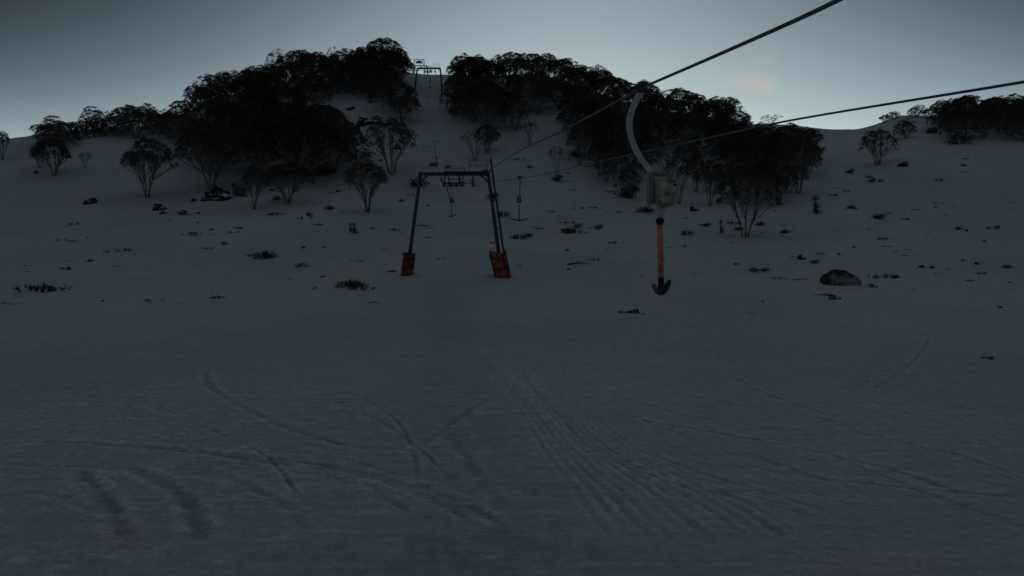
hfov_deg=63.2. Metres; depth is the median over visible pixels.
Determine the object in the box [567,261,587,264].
dead branch
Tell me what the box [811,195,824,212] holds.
upright bush
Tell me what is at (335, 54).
snow gum
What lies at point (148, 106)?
snow gum
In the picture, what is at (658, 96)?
snow gum
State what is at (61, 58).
sky
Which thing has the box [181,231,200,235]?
twiggy shrub
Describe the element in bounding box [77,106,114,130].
snow gum
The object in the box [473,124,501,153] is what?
snow gum
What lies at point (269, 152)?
snow gum
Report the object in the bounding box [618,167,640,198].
snow gum
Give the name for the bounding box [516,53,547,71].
snow gum
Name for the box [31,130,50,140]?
snow gum
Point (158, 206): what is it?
rock
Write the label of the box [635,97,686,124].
snow gum
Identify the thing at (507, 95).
snow gum
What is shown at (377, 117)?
rock
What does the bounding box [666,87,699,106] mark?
snow gum
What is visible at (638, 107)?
snow gum
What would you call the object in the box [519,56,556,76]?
snow gum
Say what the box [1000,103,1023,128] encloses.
snow gum
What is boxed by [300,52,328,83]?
snow gum
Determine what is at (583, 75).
snow gum
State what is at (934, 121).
snow gum
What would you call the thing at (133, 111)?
snow gum
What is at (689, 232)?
heath bush
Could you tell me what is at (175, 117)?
snow gum
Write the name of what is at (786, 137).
snow gum
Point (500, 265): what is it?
crash pad
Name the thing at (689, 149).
snow gum
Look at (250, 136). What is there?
snow gum
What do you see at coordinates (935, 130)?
heath bush
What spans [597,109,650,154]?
snow gum
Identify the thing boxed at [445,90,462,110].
snow gum
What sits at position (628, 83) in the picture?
snow gum
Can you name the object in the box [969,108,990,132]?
snow gum
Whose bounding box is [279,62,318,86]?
snow gum
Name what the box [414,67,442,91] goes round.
lift tower
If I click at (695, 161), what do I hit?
snow gum
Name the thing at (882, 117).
snow gum
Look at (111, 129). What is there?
snow gum
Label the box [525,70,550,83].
snow gum
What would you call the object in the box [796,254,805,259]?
rock
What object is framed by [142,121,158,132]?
snow gum
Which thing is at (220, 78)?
snow gum
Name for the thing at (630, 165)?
snow gum
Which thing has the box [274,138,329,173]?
snow gum
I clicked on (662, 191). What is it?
tow bar hanger
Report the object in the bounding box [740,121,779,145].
snow gum
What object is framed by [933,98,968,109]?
snow gum
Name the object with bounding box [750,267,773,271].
twiggy shrub
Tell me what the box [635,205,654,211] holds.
heath bush
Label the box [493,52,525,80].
snow gum
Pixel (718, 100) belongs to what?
snow gum
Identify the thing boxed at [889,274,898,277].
rock
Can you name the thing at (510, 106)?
snow gum
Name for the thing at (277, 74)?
snow gum
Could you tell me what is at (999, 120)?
snow gum
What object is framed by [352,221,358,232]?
upright bush
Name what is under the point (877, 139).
snow gum
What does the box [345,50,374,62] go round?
snow gum
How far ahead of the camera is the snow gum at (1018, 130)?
160.95 m
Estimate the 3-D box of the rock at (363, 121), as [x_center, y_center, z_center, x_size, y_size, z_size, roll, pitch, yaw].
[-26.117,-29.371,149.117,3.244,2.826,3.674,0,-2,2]
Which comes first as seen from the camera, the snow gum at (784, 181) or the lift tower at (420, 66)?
the snow gum at (784, 181)
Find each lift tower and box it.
[408,158,503,255]
[413,59,424,73]
[413,65,427,74]
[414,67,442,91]
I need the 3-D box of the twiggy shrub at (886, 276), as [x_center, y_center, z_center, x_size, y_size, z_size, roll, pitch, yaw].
[25.909,-0.836,58.477,2.074,0.580,1.220,0,-2,8]
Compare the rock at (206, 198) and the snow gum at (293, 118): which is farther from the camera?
the snow gum at (293, 118)
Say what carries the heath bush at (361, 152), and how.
on the snow slope
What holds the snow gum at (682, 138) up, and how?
on the snow slope
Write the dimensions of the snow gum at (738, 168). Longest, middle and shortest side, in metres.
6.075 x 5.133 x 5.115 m
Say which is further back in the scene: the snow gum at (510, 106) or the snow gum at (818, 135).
the snow gum at (818, 135)
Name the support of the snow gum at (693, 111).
on the snow slope
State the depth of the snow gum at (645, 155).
131.11 m
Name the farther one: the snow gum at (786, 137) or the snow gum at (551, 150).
the snow gum at (786, 137)
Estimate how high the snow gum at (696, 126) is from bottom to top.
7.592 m
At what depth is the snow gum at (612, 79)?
166.35 m
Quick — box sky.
[0,0,1023,139]
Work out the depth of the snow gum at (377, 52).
177.34 m
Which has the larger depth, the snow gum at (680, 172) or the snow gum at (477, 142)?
the snow gum at (477, 142)
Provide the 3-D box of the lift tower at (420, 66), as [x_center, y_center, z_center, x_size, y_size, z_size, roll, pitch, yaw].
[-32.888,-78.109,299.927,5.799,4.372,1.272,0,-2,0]
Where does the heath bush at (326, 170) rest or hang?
on the snow slope
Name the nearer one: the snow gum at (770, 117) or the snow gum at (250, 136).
the snow gum at (250, 136)
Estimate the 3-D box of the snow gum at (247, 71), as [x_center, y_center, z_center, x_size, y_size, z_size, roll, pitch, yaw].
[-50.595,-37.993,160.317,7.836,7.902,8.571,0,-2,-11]
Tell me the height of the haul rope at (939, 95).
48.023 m
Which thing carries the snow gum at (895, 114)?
on the snow slope
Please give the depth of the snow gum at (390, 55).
177.16 m
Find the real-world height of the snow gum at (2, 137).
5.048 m
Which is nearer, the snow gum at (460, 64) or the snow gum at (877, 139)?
the snow gum at (877, 139)
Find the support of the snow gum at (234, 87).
on the snow slope
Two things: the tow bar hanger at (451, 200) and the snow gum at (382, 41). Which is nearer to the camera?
the tow bar hanger at (451, 200)
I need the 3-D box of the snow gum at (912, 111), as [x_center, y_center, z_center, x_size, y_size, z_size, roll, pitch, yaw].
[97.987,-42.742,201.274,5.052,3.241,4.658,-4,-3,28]
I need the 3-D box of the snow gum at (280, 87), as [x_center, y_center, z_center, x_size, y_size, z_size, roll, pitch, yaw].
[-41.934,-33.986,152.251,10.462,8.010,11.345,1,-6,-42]
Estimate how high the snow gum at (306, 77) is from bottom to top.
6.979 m
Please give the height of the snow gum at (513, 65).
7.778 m
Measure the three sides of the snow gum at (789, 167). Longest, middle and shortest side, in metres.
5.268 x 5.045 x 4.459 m
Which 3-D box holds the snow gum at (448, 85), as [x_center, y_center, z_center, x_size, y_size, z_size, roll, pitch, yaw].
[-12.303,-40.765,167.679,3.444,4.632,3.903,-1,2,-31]
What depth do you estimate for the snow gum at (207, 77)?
172.16 m
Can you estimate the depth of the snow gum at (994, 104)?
187.17 m
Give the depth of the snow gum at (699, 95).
185.78 m
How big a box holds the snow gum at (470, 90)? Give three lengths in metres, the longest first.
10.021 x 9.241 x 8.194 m
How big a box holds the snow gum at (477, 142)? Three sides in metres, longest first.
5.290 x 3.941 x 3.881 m
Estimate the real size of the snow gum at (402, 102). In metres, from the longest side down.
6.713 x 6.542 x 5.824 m
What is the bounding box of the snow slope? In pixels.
[0,70,1023,575]
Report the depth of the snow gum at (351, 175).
103.69 m
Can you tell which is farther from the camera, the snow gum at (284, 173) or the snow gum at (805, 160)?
the snow gum at (805, 160)
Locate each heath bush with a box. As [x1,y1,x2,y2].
[229,184,249,195]
[251,250,277,257]
[313,165,336,175]
[335,279,368,286]
[347,146,377,158]
[407,177,430,186]
[496,209,508,216]
[509,233,530,238]
[551,173,562,180]
[562,227,575,232]
[568,150,582,157]
[615,183,641,198]
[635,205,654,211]
[679,230,695,234]
[869,213,888,218]
[924,127,938,132]
[941,129,979,143]
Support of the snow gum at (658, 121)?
on the snow slope
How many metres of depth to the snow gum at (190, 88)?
168.89 m
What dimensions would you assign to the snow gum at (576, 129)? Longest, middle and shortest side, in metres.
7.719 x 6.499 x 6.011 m
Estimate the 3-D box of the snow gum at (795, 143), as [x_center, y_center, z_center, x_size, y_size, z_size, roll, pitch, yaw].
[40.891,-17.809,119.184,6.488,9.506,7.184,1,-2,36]
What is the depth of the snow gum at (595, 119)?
139.08 m
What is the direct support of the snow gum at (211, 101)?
on the snow slope
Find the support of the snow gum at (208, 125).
on the snow slope
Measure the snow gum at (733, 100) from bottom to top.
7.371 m
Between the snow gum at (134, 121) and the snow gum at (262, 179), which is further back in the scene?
the snow gum at (134, 121)
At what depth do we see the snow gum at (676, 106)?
167.41 m
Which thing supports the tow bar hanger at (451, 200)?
hanging from the haul rope at (939, 95)
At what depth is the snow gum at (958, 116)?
162.43 m
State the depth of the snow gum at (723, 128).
141.74 m
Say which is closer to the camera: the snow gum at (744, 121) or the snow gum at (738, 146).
the snow gum at (738, 146)
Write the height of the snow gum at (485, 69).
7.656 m
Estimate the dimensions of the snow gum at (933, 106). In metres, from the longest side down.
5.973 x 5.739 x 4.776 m
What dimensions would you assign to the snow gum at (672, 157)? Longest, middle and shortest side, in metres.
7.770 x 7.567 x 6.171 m
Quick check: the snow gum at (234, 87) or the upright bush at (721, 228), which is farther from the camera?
the snow gum at (234, 87)
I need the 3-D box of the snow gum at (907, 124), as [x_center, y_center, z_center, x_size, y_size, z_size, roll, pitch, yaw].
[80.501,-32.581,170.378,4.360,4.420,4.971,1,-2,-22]
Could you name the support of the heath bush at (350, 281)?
on the snow slope
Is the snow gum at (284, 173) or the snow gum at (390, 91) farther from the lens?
the snow gum at (390, 91)
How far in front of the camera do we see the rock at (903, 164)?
144.68 m
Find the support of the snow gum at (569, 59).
on the snow slope
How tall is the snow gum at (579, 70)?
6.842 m
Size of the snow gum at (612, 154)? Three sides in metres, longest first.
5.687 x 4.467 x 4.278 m
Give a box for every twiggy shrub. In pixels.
[11,283,71,292]
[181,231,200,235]
[348,284,374,290]
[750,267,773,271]
[863,272,888,277]
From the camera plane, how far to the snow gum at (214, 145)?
115.86 m
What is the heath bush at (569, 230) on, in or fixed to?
on the snow slope
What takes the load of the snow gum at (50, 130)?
on the snow slope
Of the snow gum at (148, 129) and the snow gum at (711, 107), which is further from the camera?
the snow gum at (711, 107)
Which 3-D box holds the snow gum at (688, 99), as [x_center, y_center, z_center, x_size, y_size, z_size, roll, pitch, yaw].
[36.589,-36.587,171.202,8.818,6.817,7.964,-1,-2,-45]
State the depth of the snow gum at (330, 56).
172.79 m
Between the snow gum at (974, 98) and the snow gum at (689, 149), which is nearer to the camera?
the snow gum at (689, 149)
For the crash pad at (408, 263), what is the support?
attached to the lift tower at (458, 173)
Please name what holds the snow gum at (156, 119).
on the snow slope
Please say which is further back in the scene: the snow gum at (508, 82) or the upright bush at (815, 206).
the snow gum at (508, 82)
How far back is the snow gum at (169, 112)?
140.19 m
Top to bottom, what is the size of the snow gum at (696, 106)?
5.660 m
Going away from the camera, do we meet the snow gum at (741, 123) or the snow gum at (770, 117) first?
the snow gum at (741, 123)
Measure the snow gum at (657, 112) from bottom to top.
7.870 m
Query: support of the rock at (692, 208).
on the snow slope
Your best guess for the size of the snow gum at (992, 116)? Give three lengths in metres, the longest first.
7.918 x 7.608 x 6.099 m
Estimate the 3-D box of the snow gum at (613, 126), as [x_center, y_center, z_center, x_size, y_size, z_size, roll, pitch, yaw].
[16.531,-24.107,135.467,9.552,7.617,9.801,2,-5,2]
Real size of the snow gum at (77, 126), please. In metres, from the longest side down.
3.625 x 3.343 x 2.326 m
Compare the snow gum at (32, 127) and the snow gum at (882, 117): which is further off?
the snow gum at (882, 117)
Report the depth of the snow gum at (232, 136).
124.06 m
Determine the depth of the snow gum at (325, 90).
155.03 m
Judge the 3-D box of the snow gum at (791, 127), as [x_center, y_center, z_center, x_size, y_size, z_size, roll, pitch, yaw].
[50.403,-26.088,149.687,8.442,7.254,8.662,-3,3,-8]
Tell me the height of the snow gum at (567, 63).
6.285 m
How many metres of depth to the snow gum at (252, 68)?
168.36 m
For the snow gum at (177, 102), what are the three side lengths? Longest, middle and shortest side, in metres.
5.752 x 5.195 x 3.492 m
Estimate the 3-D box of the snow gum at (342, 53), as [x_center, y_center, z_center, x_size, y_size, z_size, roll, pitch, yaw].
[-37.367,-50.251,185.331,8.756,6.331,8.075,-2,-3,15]
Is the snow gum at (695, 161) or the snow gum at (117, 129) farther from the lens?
the snow gum at (117, 129)
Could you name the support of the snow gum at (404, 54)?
on the snow slope
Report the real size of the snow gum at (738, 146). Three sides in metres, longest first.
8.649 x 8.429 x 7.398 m
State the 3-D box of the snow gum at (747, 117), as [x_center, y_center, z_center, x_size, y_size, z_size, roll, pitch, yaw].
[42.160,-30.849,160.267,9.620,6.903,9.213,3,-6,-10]
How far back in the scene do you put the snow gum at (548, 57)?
186.17 m
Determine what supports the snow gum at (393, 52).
on the snow slope
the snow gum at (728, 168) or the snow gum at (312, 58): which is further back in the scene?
the snow gum at (312, 58)
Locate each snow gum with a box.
[0,131,9,159]
[28,124,46,133]
[28,144,49,167]
[29,135,71,175]
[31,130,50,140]
[34,115,80,147]
[56,130,79,140]
[65,121,81,131]
[73,126,90,138]
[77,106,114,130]
[78,151,91,168]
[83,125,105,136]
[97,123,115,135]
[104,104,159,138]
[110,109,142,127]
[112,123,129,134]
[119,136,178,197]
[138,103,158,128]
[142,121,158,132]
[143,109,186,138]
[156,111,201,157]
[157,104,204,142]
[169,100,193,111]
[171,127,243,189]
[178,120,238,164]
[182,84,211,101]
[183,88,219,120]
[190,129,249,172]
[191,73,224,86]
[191,82,230,105]
[194,96,232,120]
[207,69,241,101]
[216,75,261,107]
[228,136,279,185]
[230,69,266,107]
[232,133,285,175]
[238,64,274,81]
[239,164,272,208]
[244,73,293,98]
[254,123,356,179]
[256,62,290,90]
[259,79,307,111]
[264,110,305,160]
[264,162,313,203]
[265,48,300,87]
[269,59,302,86]
[274,49,316,75]
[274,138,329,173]
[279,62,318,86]
[286,81,335,105]
[288,71,326,101]
[298,104,346,118]
[298,121,369,171]
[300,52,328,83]
[301,111,351,167]
[305,104,356,147]
[306,57,348,89]
[320,55,350,85]
[326,46,337,57]
[329,48,355,59]
[337,54,353,61]
[342,159,389,212]
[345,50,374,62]
[356,37,407,75]
[360,117,418,174]
[365,45,388,61]
[367,78,417,112]
[377,55,415,88]
[379,52,403,69]
[380,50,404,75]
[385,91,421,122]
[399,50,409,74]
[438,76,488,112]
[443,52,481,87]
[443,75,458,92]
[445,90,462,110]
[448,70,472,91]
[448,80,499,121]
[450,56,488,87]
[461,129,483,161]
[465,90,506,131]
[470,60,503,80]
[471,60,507,84]
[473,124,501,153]
[475,54,486,65]
[486,88,518,121]
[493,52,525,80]
[495,57,536,91]
[498,99,534,130]
[500,73,541,103]
[511,76,561,114]
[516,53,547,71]
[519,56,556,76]
[519,118,537,144]
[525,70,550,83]
[531,53,559,73]
[537,59,574,80]
[540,77,576,108]
[548,145,562,174]
[550,67,597,100]
[552,102,608,141]
[554,58,580,72]
[556,90,600,125]
[564,65,598,88]
[565,124,605,158]
[566,132,595,164]
[570,113,617,149]
[573,64,614,98]
[582,93,624,126]
[586,142,610,176]
[587,75,625,97]
[588,117,642,160]
[593,152,618,181]
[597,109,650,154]
[598,138,631,171]
[599,89,625,111]
[602,151,629,186]
[603,77,628,96]
[614,85,656,110]
[614,160,646,191]
[615,79,664,108]
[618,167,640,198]
[621,82,647,93]
[627,105,663,123]
[628,157,653,180]
[633,104,682,145]
[633,145,661,172]
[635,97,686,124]
[641,94,673,123]
[648,149,701,178]
[656,111,685,139]
[657,96,685,123]
[658,89,680,99]
[663,157,695,203]
[664,112,718,150]
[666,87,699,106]
[667,135,701,160]
[675,94,707,121]
[675,143,701,172]
[680,105,706,115]
[682,108,710,134]
[683,93,706,112]
[686,154,706,191]
[693,158,727,205]
[695,101,737,121]
[698,113,742,142]
[701,99,736,116]
[701,122,759,150]
[702,95,744,115]
[707,164,737,194]
[712,108,753,127]
[712,136,766,179]
[713,117,748,144]
[714,167,781,236]
[720,165,752,200]
[731,116,752,128]
[735,125,775,143]
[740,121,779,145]
[748,168,790,206]
[751,158,784,199]
[760,114,782,122]
[768,169,799,200]
[769,133,823,171]
[772,122,809,139]
[773,131,820,193]
[779,138,822,170]
[779,164,808,193]
[799,126,823,142]
[858,129,899,164]
[879,114,889,122]
[884,111,900,119]
[892,118,917,137]
[907,104,928,116]
[919,108,933,117]
[926,111,943,127]
[928,99,950,111]
[931,102,965,131]
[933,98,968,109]
[937,108,979,135]
[942,109,981,139]
[944,94,985,109]
[953,95,978,111]
[962,110,1001,137]
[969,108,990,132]
[977,96,1010,109]
[978,98,1008,109]
[984,103,1023,135]
[987,95,1015,105]
[988,109,1008,131]
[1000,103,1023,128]
[1000,114,1023,140]
[1004,93,1020,109]
[1012,95,1023,108]
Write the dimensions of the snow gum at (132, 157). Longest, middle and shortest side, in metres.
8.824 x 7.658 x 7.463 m
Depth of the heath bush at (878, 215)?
97.07 m
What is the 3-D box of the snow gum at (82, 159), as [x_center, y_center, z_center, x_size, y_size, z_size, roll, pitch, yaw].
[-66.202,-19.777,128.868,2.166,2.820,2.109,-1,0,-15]
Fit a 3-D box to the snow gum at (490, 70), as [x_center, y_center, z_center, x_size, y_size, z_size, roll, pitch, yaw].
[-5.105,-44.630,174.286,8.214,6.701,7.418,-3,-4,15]
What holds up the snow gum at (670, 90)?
on the snow slope
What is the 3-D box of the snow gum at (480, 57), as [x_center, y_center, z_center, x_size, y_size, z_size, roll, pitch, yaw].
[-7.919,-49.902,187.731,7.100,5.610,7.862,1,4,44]
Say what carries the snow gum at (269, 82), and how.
on the snow slope
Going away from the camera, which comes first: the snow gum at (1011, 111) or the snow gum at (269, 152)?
the snow gum at (269, 152)
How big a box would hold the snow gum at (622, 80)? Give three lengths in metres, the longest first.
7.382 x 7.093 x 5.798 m
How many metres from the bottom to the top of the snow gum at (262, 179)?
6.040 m
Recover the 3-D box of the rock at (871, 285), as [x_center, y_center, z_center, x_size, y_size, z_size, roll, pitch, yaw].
[23.376,-0.037,53.948,0.632,0.550,0.716,-1,-2,19]
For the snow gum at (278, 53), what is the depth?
173.15 m
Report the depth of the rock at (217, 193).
112.28 m
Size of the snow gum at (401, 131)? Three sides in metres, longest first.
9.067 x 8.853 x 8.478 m
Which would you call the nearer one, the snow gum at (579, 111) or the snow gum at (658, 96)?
the snow gum at (579, 111)
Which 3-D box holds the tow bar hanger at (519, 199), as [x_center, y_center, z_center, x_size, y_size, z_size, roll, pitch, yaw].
[0.361,-4.517,42.151,0.772,2.251,0.588,2,-3,-45]
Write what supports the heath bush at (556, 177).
on the snow slope
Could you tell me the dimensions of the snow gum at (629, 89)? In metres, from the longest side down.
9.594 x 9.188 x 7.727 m
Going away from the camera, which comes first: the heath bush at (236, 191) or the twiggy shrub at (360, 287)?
the twiggy shrub at (360, 287)
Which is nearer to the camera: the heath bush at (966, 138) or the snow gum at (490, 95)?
the snow gum at (490, 95)
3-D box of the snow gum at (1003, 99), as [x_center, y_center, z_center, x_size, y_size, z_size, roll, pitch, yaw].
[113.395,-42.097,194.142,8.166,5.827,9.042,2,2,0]
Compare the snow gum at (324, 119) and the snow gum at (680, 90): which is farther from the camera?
the snow gum at (680, 90)
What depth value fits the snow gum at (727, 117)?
147.19 m
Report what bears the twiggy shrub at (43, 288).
on the snow slope
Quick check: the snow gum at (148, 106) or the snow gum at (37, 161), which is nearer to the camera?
the snow gum at (37, 161)
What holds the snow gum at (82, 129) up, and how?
on the snow slope
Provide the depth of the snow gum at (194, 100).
151.48 m
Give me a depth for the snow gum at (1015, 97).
191.70 m
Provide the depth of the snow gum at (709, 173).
110.80 m
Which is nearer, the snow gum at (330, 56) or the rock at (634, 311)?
the rock at (634, 311)
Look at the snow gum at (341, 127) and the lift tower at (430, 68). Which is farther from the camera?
the lift tower at (430, 68)
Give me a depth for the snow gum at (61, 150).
124.24 m
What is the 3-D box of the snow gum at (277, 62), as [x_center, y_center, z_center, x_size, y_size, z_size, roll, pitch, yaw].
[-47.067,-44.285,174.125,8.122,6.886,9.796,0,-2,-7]
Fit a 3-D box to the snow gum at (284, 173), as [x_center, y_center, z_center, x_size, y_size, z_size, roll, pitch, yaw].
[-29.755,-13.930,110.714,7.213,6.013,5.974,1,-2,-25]
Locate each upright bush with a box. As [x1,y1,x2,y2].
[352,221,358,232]
[718,219,724,232]
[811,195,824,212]
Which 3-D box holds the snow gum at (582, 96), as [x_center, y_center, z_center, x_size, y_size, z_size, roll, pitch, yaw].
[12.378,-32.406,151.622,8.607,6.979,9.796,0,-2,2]
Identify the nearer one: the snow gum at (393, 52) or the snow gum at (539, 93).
the snow gum at (539, 93)
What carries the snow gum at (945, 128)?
on the snow slope
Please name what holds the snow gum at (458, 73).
on the snow slope
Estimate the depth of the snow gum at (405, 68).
169.19 m
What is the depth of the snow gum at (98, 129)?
146.44 m
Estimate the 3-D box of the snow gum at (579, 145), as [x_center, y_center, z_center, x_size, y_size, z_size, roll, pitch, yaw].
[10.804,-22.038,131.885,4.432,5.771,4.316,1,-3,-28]
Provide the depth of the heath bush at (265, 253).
70.18 m
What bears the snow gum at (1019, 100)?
on the snow slope
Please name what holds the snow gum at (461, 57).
on the snow slope
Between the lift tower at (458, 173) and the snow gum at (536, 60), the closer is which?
the lift tower at (458, 173)
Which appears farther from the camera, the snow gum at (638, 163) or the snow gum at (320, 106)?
the snow gum at (320, 106)
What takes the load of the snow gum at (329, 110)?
on the snow slope
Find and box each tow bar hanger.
[447,183,455,216]
[510,176,527,220]
[626,81,677,294]
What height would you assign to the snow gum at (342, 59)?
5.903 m
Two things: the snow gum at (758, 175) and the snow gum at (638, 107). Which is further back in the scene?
the snow gum at (638, 107)
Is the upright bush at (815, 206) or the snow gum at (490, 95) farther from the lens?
the snow gum at (490, 95)
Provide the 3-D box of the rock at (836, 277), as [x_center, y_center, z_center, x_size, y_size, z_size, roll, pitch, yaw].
[21.666,-0.099,55.336,2.848,2.298,2.813,0,-2,-2]
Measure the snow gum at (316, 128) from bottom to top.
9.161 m
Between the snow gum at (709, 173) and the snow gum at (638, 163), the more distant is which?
the snow gum at (638, 163)
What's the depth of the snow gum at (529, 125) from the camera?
140.19 m
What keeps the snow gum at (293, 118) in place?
on the snow slope
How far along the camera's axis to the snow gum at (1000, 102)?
182.45 m
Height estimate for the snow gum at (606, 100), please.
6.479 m
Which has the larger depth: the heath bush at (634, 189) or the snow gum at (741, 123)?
the snow gum at (741, 123)
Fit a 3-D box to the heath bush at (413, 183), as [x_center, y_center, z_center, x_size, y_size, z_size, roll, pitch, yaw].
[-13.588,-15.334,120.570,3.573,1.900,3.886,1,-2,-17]
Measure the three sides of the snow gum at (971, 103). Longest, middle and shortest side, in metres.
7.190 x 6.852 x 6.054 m
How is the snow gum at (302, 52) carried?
on the snow slope
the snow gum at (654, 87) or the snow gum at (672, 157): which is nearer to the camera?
the snow gum at (672, 157)
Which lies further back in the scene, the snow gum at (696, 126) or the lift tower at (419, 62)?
the lift tower at (419, 62)
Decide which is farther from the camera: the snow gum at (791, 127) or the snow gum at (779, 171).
the snow gum at (791, 127)
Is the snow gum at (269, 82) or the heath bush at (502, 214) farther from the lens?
the snow gum at (269, 82)
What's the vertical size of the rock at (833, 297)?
0.720 m
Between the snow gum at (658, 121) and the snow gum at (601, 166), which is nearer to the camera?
the snow gum at (601, 166)
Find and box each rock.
[83,197,97,204]
[152,202,166,210]
[200,195,210,200]
[204,185,232,200]
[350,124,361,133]
[357,116,374,126]
[372,115,382,119]
[629,308,639,313]
[690,206,699,210]
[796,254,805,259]
[820,269,861,285]
[829,294,840,299]
[868,283,877,287]
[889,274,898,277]
[897,161,907,166]
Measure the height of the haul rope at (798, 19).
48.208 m
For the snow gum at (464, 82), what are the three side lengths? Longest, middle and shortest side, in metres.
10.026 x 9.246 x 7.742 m
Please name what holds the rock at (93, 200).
on the snow slope
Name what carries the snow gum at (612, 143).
on the snow slope
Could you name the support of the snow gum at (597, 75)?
on the snow slope
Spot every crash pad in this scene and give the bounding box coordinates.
[401,252,416,275]
[489,250,510,277]
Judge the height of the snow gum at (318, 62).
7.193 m
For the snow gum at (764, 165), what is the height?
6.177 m
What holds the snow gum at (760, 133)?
on the snow slope
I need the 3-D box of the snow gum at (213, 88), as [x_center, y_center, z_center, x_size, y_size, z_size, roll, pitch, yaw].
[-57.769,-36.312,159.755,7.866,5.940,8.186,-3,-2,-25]
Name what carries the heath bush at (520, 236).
on the snow slope
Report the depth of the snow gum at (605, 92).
159.72 m
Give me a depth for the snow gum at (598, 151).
126.38 m
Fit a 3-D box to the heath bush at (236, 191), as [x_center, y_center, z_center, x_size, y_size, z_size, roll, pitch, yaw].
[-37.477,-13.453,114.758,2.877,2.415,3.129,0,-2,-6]
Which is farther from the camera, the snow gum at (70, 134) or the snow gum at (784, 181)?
the snow gum at (70, 134)
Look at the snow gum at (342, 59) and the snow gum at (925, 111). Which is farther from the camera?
the snow gum at (925, 111)
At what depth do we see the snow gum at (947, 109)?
173.90 m
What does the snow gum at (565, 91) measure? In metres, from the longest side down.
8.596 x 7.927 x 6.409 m
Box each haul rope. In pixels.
[426,75,1023,185]
[435,0,842,181]
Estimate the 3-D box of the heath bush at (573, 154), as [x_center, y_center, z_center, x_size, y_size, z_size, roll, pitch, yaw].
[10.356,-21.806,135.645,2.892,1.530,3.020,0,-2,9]

